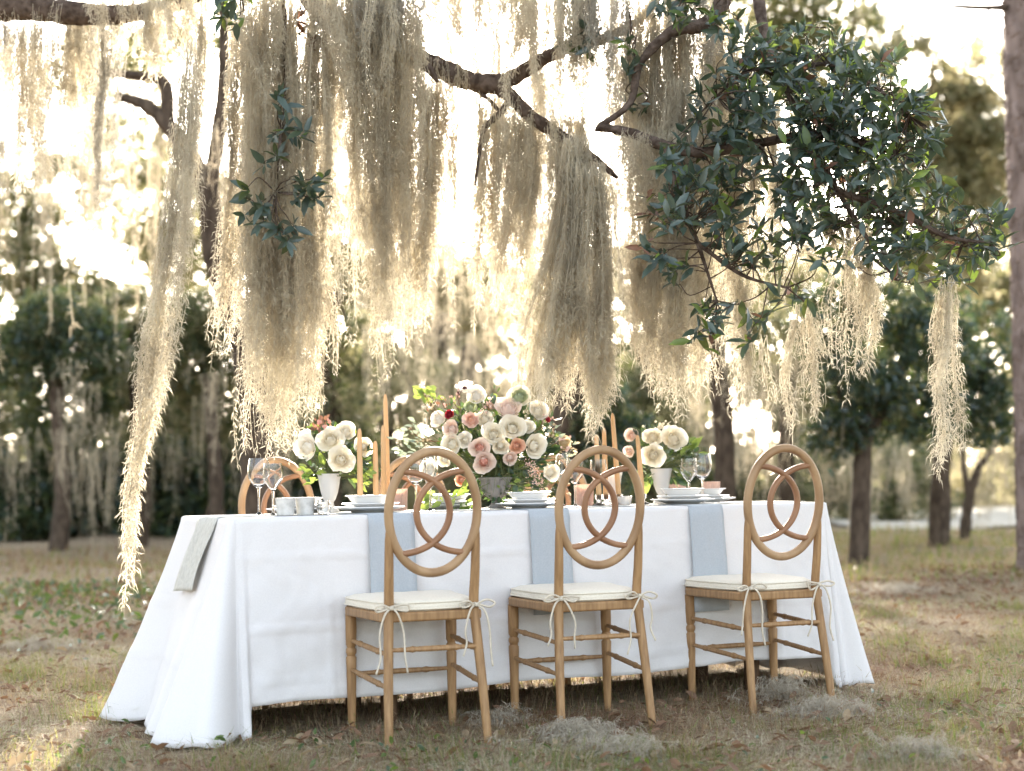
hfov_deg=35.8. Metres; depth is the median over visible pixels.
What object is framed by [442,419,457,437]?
ranunculus
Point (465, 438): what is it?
rose
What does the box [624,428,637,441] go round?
garden rose
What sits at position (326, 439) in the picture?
rose
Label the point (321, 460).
flower arrangement
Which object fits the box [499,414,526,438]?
rose
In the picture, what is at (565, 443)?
garden rose
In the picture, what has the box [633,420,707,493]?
flower arrangement
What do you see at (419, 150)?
spanish moss
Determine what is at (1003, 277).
oak tree
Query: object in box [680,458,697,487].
wine glass
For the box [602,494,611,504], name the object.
candle holder
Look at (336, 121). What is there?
spanish moss
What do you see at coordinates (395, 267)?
spanish moss
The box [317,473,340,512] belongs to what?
footed vase
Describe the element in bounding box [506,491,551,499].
shallow bowl
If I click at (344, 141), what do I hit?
spanish moss
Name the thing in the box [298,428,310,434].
ranunculus
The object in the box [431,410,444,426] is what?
ranunculus
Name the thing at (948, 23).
sky
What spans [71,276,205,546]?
oak tree
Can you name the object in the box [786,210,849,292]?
spanish moss
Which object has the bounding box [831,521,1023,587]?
meadow grass
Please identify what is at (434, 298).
spanish moss
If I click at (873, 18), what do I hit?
oak tree
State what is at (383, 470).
taper candle
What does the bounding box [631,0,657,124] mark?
spanish moss
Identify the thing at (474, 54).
spanish moss
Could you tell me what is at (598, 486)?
taper candle
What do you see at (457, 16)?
spanish moss
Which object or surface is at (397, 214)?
spanish moss
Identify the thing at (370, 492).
shrub
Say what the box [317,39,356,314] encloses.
spanish moss
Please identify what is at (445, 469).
shrub
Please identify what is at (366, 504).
salad plate
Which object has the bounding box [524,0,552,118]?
spanish moss
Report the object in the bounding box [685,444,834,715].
oval back chair
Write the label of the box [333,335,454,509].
oak tree
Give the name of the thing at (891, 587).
fallen moss
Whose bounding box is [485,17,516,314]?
spanish moss
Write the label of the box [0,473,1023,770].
ground
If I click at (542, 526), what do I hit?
napkin
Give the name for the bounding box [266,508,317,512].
dinner plate
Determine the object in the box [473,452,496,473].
garden rose
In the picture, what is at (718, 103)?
spanish moss
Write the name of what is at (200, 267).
oak tree
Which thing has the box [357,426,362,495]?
taper candle
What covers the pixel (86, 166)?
spanish moss
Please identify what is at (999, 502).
shrub
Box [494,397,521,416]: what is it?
garden rose
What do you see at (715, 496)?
salad plate
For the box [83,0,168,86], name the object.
spanish moss
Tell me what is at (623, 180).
spanish moss
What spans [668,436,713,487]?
shrub
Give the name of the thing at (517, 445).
garden rose
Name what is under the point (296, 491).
shrub
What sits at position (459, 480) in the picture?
garden rose
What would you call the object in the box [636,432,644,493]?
taper candle
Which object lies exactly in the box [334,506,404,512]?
dinner plate
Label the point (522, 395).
ranunculus
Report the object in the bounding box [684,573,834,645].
seat cushion
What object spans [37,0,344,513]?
oak tree
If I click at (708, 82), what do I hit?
spanish moss
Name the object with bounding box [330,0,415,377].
spanish moss
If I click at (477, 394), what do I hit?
ranunculus
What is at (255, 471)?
wine glass
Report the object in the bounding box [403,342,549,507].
oak tree
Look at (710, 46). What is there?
spanish moss
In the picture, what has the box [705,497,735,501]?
dinner plate
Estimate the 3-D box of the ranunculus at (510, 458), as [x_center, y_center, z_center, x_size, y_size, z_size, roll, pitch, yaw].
[-0.008,0.278,6.066,0.055,0.057,0.033,38,4,-12]
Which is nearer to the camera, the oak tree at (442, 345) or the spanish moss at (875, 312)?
the spanish moss at (875, 312)
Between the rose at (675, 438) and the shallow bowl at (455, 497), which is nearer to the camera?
the shallow bowl at (455, 497)
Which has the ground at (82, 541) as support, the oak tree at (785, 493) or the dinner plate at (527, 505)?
the oak tree at (785, 493)
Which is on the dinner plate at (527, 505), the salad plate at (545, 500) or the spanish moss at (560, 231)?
the salad plate at (545, 500)
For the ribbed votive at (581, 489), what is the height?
0.088 m
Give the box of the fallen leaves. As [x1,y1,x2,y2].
[0,565,1023,770]
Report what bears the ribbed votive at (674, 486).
on the tablecloth
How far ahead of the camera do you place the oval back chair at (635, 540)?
5.43 m
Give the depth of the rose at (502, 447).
6.09 m
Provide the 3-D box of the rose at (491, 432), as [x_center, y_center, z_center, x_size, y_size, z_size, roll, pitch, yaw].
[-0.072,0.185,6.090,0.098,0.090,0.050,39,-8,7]
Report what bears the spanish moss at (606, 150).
hanging from the live oak
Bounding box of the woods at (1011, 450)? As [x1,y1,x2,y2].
[872,306,1014,495]
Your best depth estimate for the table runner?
5.58 m
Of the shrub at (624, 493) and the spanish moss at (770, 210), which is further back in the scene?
the shrub at (624, 493)
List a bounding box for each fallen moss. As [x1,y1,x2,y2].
[0,632,129,654]
[445,700,547,729]
[487,713,649,748]
[526,731,680,767]
[715,673,855,707]
[728,688,945,730]
[848,579,976,594]
[853,721,994,765]
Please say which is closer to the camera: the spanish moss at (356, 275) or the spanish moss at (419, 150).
the spanish moss at (419, 150)
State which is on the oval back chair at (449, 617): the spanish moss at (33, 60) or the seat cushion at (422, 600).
the seat cushion at (422, 600)
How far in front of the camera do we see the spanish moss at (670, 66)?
6.36 m
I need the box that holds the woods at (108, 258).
[0,136,211,319]
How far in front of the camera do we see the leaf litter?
11.12 m
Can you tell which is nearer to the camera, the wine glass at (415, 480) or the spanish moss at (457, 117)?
the wine glass at (415, 480)
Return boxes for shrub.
[0,404,90,542]
[25,409,154,536]
[99,404,240,537]
[190,411,306,513]
[272,400,372,511]
[341,430,433,511]
[407,433,483,509]
[481,433,550,507]
[550,447,657,503]
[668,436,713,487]
[711,435,814,501]
[794,426,884,520]
[832,430,964,520]
[912,446,1014,506]
[975,455,1014,504]
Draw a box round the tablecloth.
[99,501,874,747]
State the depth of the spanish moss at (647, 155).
6.16 m
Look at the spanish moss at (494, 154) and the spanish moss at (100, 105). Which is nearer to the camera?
the spanish moss at (494, 154)
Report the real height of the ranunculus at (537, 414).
0.080 m
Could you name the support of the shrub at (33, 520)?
on the ground at (82, 541)
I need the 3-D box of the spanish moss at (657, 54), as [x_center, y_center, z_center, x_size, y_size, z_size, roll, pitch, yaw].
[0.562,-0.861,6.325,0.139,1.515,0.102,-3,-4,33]
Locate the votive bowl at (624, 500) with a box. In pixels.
[617,496,631,504]
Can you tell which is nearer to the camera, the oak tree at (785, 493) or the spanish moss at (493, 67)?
the spanish moss at (493, 67)
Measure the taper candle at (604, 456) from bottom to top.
0.297 m
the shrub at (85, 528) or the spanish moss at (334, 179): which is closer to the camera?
the spanish moss at (334, 179)
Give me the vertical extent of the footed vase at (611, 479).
0.134 m
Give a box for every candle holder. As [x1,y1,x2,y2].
[592,495,605,505]
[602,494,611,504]
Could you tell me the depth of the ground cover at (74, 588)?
10.81 m
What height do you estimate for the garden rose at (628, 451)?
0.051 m
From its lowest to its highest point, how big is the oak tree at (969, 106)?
11.550 m
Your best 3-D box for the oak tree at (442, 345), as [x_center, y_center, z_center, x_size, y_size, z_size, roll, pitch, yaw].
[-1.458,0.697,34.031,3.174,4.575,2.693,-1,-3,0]
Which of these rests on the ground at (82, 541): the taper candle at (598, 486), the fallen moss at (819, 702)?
the fallen moss at (819, 702)
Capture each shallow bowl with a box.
[291,497,322,504]
[345,495,385,502]
[432,494,470,501]
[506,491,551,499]
[660,488,703,495]
[697,488,725,494]
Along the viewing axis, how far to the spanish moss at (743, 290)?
6.11 m
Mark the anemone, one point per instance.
(463, 386)
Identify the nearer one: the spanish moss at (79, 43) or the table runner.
the table runner
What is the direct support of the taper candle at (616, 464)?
in the candle holder
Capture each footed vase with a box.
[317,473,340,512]
[608,472,622,502]
[650,468,671,503]
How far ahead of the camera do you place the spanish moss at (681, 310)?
6.22 m
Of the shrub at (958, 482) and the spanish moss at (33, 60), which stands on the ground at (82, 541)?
the shrub at (958, 482)
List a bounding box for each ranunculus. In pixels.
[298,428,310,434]
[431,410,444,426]
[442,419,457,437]
[444,409,453,418]
[466,385,486,403]
[503,452,516,465]
[506,385,530,405]
[525,419,535,433]
[529,400,548,419]
[544,464,559,481]
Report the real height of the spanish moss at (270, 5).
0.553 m
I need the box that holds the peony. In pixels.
[293,432,315,460]
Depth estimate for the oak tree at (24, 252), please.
35.72 m
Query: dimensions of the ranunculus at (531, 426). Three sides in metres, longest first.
0.063 x 0.060 x 0.036 m
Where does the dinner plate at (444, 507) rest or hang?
on the tablecloth
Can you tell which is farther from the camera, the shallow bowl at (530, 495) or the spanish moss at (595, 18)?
the spanish moss at (595, 18)
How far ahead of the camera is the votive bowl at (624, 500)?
6.38 m
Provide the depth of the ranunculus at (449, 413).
6.12 m
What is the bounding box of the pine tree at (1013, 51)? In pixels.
[915,0,1023,570]
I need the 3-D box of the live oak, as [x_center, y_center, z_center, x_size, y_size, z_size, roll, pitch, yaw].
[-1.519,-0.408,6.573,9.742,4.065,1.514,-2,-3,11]
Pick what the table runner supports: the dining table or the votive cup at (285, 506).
the votive cup at (285, 506)
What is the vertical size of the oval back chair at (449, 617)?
0.969 m
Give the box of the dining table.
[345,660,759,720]
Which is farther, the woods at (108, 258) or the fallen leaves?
the woods at (108, 258)
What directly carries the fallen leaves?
on the ground at (82, 541)
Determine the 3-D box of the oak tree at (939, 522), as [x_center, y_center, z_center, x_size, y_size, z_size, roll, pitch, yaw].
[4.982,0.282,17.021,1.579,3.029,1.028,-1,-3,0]
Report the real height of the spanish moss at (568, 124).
0.948 m
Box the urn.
[478,477,512,508]
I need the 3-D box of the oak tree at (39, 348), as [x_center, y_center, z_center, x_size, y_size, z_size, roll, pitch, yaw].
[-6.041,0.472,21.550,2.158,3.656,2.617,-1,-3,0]
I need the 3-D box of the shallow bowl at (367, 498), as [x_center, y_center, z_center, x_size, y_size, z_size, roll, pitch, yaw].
[-0.519,0.417,5.775,0.179,0.036,0.179,-1,-3,0]
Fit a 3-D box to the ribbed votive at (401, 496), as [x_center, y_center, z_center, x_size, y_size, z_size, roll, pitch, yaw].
[-0.442,0.444,6.160,0.076,0.084,0.076,-1,-3,0]
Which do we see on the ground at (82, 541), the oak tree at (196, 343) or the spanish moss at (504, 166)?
the oak tree at (196, 343)
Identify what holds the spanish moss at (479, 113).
hanging from the live oak
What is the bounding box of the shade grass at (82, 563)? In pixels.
[0,540,862,611]
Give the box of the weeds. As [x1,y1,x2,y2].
[24,645,1023,770]
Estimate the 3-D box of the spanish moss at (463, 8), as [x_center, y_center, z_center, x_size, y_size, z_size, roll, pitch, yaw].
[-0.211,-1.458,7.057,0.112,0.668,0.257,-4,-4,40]
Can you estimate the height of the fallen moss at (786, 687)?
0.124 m
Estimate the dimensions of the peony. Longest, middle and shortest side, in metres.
0.110 x 0.102 x 0.063 m
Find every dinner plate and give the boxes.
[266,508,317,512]
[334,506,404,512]
[432,503,471,509]
[495,502,554,507]
[650,498,714,503]
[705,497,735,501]
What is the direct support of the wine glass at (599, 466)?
on the table runner
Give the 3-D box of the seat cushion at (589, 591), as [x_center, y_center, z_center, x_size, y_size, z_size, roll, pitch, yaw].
[0.240,0.819,5.602,0.417,0.232,0.448,0,-4,-18]
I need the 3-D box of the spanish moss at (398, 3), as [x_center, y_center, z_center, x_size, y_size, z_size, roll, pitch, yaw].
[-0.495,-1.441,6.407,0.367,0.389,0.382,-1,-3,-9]
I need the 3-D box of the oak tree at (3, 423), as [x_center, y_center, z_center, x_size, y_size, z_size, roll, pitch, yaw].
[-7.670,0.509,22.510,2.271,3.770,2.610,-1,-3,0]
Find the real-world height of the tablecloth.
0.731 m
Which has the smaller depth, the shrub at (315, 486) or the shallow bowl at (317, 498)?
the shallow bowl at (317, 498)
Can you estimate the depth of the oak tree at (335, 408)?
17.88 m
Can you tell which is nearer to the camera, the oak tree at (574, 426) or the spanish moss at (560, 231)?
the spanish moss at (560, 231)
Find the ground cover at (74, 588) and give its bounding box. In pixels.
[0,563,158,660]
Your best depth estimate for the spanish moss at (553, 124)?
6.43 m
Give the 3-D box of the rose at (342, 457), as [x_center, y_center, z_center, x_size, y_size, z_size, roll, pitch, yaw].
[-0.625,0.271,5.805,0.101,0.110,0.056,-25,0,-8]
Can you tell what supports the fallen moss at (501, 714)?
on the ground at (82, 541)
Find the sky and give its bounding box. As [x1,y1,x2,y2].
[0,0,1011,467]
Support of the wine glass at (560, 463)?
on the table runner
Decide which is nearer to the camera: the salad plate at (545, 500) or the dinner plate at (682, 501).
the salad plate at (545, 500)
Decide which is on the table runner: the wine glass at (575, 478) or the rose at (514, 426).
the wine glass at (575, 478)
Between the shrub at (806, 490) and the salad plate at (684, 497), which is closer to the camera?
the salad plate at (684, 497)
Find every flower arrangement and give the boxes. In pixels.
[296,414,380,491]
[387,383,579,509]
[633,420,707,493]
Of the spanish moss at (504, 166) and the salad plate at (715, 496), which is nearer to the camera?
the salad plate at (715, 496)
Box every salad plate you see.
[341,502,398,506]
[422,501,471,504]
[503,498,554,502]
[657,495,708,498]
[704,495,728,497]
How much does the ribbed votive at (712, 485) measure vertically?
0.088 m
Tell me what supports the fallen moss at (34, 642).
on the ground at (82, 541)
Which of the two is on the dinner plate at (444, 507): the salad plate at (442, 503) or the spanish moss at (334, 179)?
the salad plate at (442, 503)
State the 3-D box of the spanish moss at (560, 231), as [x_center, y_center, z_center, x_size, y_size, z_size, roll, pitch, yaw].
[0.164,-0.416,6.290,0.388,1.169,0.417,1,-4,-34]
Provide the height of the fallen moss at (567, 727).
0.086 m
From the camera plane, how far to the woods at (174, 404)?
30.09 m
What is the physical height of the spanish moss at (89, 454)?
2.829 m
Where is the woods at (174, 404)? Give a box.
[4,348,317,529]
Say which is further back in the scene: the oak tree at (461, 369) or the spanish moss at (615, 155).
the oak tree at (461, 369)
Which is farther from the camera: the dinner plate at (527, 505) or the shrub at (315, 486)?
the shrub at (315, 486)
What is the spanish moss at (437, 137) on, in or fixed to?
hanging from the live oak
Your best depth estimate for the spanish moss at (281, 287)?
6.23 m
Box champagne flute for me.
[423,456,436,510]
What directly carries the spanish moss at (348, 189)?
hanging from the live oak
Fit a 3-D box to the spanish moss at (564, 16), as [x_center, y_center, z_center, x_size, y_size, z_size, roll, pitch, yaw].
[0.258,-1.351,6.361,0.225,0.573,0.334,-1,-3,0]
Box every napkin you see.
[355,512,416,621]
[500,508,573,614]
[657,504,728,611]
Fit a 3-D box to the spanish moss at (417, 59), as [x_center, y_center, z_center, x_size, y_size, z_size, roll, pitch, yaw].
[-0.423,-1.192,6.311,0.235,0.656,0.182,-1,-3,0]
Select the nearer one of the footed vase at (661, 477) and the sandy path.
the footed vase at (661, 477)
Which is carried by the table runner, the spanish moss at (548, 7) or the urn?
the urn
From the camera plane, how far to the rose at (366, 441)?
5.91 m
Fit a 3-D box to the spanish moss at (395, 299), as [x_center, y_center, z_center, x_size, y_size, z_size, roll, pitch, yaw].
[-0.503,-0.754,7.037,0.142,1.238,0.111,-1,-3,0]
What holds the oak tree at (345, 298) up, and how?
on the ground at (82, 541)
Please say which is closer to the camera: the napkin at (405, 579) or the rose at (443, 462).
the napkin at (405, 579)
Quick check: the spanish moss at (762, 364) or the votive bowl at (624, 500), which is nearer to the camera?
the spanish moss at (762, 364)
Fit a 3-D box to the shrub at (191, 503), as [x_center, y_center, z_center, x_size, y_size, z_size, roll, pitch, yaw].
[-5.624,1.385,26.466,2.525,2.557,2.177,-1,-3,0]
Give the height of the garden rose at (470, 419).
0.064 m
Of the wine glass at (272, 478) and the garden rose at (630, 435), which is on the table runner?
the wine glass at (272, 478)
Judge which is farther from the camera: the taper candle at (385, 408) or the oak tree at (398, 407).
the oak tree at (398, 407)
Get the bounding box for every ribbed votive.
[393,489,407,510]
[576,484,593,505]
[669,484,685,487]
[704,481,719,494]
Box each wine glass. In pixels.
[247,458,268,514]
[262,463,282,515]
[406,457,422,510]
[555,452,567,506]
[566,460,583,506]
[590,459,606,478]
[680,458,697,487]
[693,453,711,502]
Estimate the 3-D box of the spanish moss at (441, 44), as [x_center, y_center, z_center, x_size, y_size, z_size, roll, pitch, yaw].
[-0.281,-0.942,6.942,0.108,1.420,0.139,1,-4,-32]
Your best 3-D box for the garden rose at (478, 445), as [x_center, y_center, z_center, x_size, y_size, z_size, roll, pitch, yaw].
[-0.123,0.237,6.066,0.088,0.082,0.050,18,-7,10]
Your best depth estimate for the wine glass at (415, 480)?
5.93 m
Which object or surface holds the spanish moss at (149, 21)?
hanging from the live oak
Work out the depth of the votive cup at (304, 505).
5.59 m
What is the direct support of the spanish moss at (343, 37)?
hanging from the live oak
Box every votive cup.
[275,498,294,515]
[295,497,314,514]
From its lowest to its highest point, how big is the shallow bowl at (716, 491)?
0.036 m
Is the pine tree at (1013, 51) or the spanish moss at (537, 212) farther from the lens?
the pine tree at (1013, 51)
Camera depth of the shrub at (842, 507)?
26.68 m
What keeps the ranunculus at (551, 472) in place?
attached to the flower arrangement at (501, 469)
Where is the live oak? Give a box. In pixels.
[0,0,1022,358]
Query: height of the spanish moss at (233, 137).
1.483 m
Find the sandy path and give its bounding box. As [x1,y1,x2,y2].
[829,506,1015,530]
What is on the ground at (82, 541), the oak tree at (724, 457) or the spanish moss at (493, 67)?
the oak tree at (724, 457)
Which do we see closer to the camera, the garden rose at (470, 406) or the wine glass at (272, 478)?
the wine glass at (272, 478)
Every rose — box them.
[315,426,345,450]
[327,444,355,472]
[336,421,355,439]
[354,437,372,456]
[437,456,449,466]
[440,432,460,453]
[454,475,465,486]
[458,431,471,448]
[462,412,478,427]
[463,400,476,411]
[468,437,490,456]
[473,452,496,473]
[477,410,493,425]
[481,422,505,444]
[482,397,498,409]
[492,437,509,453]
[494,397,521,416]
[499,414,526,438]
[509,438,525,453]
[526,433,547,458]
[559,435,570,449]
[623,446,633,457]
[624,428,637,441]
[641,443,666,467]
[642,428,661,444]
[660,425,688,449]
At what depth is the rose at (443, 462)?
6.12 m
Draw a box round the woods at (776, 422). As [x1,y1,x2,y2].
[551,272,958,513]
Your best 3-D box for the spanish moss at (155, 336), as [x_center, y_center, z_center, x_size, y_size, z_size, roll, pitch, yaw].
[-1.207,-0.388,5.453,0.280,1.614,0.175,-1,-3,0]
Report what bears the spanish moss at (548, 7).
hanging from the live oak
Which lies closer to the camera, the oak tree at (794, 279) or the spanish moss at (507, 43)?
the spanish moss at (507, 43)
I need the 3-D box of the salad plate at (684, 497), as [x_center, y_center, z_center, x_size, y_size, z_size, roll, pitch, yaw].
[0.685,0.449,6.339,0.212,0.021,0.212,-1,-3,0]
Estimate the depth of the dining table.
6.33 m
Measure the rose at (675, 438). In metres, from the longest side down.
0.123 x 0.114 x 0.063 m
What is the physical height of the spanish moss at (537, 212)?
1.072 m
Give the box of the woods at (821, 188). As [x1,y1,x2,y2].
[694,24,1010,318]
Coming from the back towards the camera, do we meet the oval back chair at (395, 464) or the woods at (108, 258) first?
the woods at (108, 258)
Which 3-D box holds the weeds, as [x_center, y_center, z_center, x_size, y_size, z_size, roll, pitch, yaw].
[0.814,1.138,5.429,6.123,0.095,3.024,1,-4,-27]
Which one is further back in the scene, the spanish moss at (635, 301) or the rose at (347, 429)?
the spanish moss at (635, 301)
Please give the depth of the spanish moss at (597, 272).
6.16 m
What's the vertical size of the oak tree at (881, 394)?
3.076 m
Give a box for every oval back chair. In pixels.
[238,457,313,708]
[345,447,491,751]
[379,455,495,696]
[508,445,655,728]
[524,454,641,683]
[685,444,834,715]
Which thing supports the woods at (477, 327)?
on the ground at (82, 541)
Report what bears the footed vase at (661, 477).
on the tablecloth
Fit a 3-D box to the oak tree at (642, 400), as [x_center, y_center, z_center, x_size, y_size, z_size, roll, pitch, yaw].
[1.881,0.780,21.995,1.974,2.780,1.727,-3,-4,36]
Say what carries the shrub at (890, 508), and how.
on the ground at (82, 541)
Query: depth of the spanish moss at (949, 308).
5.72 m
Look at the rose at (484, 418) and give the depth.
6.15 m
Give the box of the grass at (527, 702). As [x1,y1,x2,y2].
[187,662,910,747]
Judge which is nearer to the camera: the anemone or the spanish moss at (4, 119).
the anemone
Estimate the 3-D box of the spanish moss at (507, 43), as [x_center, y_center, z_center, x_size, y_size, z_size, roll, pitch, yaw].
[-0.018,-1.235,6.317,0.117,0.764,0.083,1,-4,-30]
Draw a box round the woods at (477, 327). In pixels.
[266,240,729,481]
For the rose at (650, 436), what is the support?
attached to the flower arrangement at (693, 443)
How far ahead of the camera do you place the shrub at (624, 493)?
25.55 m
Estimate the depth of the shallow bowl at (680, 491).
6.28 m
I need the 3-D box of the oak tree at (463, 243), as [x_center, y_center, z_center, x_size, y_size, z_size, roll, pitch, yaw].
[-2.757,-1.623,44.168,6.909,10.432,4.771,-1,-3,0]
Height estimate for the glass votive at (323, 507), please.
0.052 m
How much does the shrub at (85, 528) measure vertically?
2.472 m
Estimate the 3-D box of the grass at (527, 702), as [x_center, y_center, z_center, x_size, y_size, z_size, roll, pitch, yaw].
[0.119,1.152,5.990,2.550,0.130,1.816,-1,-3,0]
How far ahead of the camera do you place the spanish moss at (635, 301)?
6.28 m
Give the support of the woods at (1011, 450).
on the ground at (82, 541)
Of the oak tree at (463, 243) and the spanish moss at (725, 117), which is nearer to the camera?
the spanish moss at (725, 117)
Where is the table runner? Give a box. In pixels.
[173,501,803,590]
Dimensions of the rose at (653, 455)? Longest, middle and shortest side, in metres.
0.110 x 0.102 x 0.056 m
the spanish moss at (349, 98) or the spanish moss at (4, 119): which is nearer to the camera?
the spanish moss at (349, 98)
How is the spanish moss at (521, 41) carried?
hanging from the live oak
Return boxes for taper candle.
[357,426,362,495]
[373,438,378,494]
[381,422,386,494]
[383,391,389,489]
[594,432,601,494]
[602,425,608,493]
[611,410,620,493]
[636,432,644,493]
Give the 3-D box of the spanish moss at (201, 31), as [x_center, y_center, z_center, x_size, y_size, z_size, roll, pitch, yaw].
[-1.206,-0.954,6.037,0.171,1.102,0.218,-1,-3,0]
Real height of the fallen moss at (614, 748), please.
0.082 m
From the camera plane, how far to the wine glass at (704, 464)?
6.51 m
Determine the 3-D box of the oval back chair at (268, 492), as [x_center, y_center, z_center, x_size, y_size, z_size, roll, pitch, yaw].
[-0.882,0.767,6.361,0.410,0.969,0.480,1,-4,-25]
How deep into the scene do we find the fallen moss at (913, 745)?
4.73 m
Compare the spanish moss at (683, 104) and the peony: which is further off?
the spanish moss at (683, 104)
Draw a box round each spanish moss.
[0,0,244,369]
[0,2,79,217]
[0,21,21,197]
[0,346,311,556]
[54,24,102,157]
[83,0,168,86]
[86,0,126,233]
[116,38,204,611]
[119,38,200,498]
[136,0,171,87]
[159,0,211,77]
[174,0,214,270]
[202,243,545,507]
[204,16,255,370]
[218,0,289,109]
[228,0,341,474]
[309,0,412,122]
[315,28,345,209]
[316,0,668,426]
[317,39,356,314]
[319,28,350,282]
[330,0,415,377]
[337,4,351,186]
[338,2,365,192]
[340,92,366,346]
[342,90,355,231]
[349,0,437,61]
[366,65,392,395]
[377,4,433,165]
[383,3,430,381]
[385,220,403,349]
[390,110,410,256]
[393,57,461,339]
[403,88,428,259]
[424,0,508,59]
[435,18,460,328]
[443,0,479,125]
[445,49,473,280]
[463,91,538,312]
[465,0,540,75]
[466,1,488,112]
[467,64,490,329]
[484,35,509,256]
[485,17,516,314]
[489,102,593,329]
[494,0,519,166]
[498,98,511,268]
[509,0,602,167]
[509,131,614,426]
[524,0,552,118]
[530,51,549,272]
[544,83,563,382]
[551,0,599,116]
[553,158,633,444]
[564,0,636,124]
[599,47,622,248]
[604,50,628,401]
[610,50,647,348]
[614,126,683,213]
[615,0,699,427]
[621,242,673,390]
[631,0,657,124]
[639,76,720,419]
[641,0,665,354]
[667,75,685,254]
[669,320,854,531]
[671,0,726,101]
[690,8,767,419]
[697,51,719,299]
[707,0,728,127]
[715,269,757,419]
[731,95,797,335]
[745,335,779,443]
[775,302,832,458]
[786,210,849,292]
[812,210,877,405]
[841,395,1014,538]
[851,254,888,379]
[925,276,971,485]
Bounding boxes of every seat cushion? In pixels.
[344,590,495,674]
[510,582,657,654]
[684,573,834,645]
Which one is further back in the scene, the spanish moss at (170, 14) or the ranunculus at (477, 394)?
the spanish moss at (170, 14)
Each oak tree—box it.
[0,146,141,460]
[0,282,138,550]
[0,298,35,453]
[27,30,242,304]
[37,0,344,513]
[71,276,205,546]
[128,283,282,514]
[193,99,373,420]
[266,287,399,511]
[328,154,534,438]
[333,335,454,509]
[391,312,516,491]
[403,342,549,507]
[424,56,626,419]
[490,258,672,505]
[585,342,711,503]
[597,104,822,433]
[618,244,805,501]
[698,0,921,338]
[748,320,853,500]
[783,258,1012,566]
[863,21,1009,501]
[915,275,1014,547]
[954,149,1012,351]
[959,386,1013,541]
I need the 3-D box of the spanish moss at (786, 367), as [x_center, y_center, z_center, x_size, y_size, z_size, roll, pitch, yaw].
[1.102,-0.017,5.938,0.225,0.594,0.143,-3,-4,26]
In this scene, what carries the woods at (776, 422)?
on the ground at (82, 541)
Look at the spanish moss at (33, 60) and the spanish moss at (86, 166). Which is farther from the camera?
the spanish moss at (86, 166)
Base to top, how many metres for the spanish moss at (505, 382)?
3.800 m
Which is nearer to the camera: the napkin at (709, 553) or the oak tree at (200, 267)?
the napkin at (709, 553)
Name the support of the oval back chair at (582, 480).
on the ground at (82, 541)
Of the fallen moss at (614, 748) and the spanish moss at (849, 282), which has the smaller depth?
the fallen moss at (614, 748)
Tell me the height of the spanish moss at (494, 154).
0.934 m
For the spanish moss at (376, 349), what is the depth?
6.66 m
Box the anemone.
[455,380,472,392]
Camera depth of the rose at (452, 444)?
6.11 m
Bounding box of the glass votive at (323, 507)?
[316,500,330,514]
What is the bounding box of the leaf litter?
[672,560,1023,768]
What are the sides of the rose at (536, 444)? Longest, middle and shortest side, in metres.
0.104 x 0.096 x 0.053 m
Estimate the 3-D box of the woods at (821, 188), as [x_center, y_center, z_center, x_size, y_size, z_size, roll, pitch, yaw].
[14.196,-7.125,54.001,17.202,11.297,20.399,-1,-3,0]
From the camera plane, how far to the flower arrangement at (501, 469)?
6.17 m
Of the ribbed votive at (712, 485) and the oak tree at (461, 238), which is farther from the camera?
the oak tree at (461, 238)
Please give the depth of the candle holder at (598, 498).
6.28 m
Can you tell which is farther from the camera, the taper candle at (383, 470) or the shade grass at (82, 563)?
the shade grass at (82, 563)
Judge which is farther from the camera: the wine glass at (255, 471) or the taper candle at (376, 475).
the taper candle at (376, 475)
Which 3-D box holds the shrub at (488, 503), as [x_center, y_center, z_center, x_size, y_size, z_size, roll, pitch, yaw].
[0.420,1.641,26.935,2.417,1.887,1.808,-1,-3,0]
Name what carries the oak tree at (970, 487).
on the ground at (82, 541)

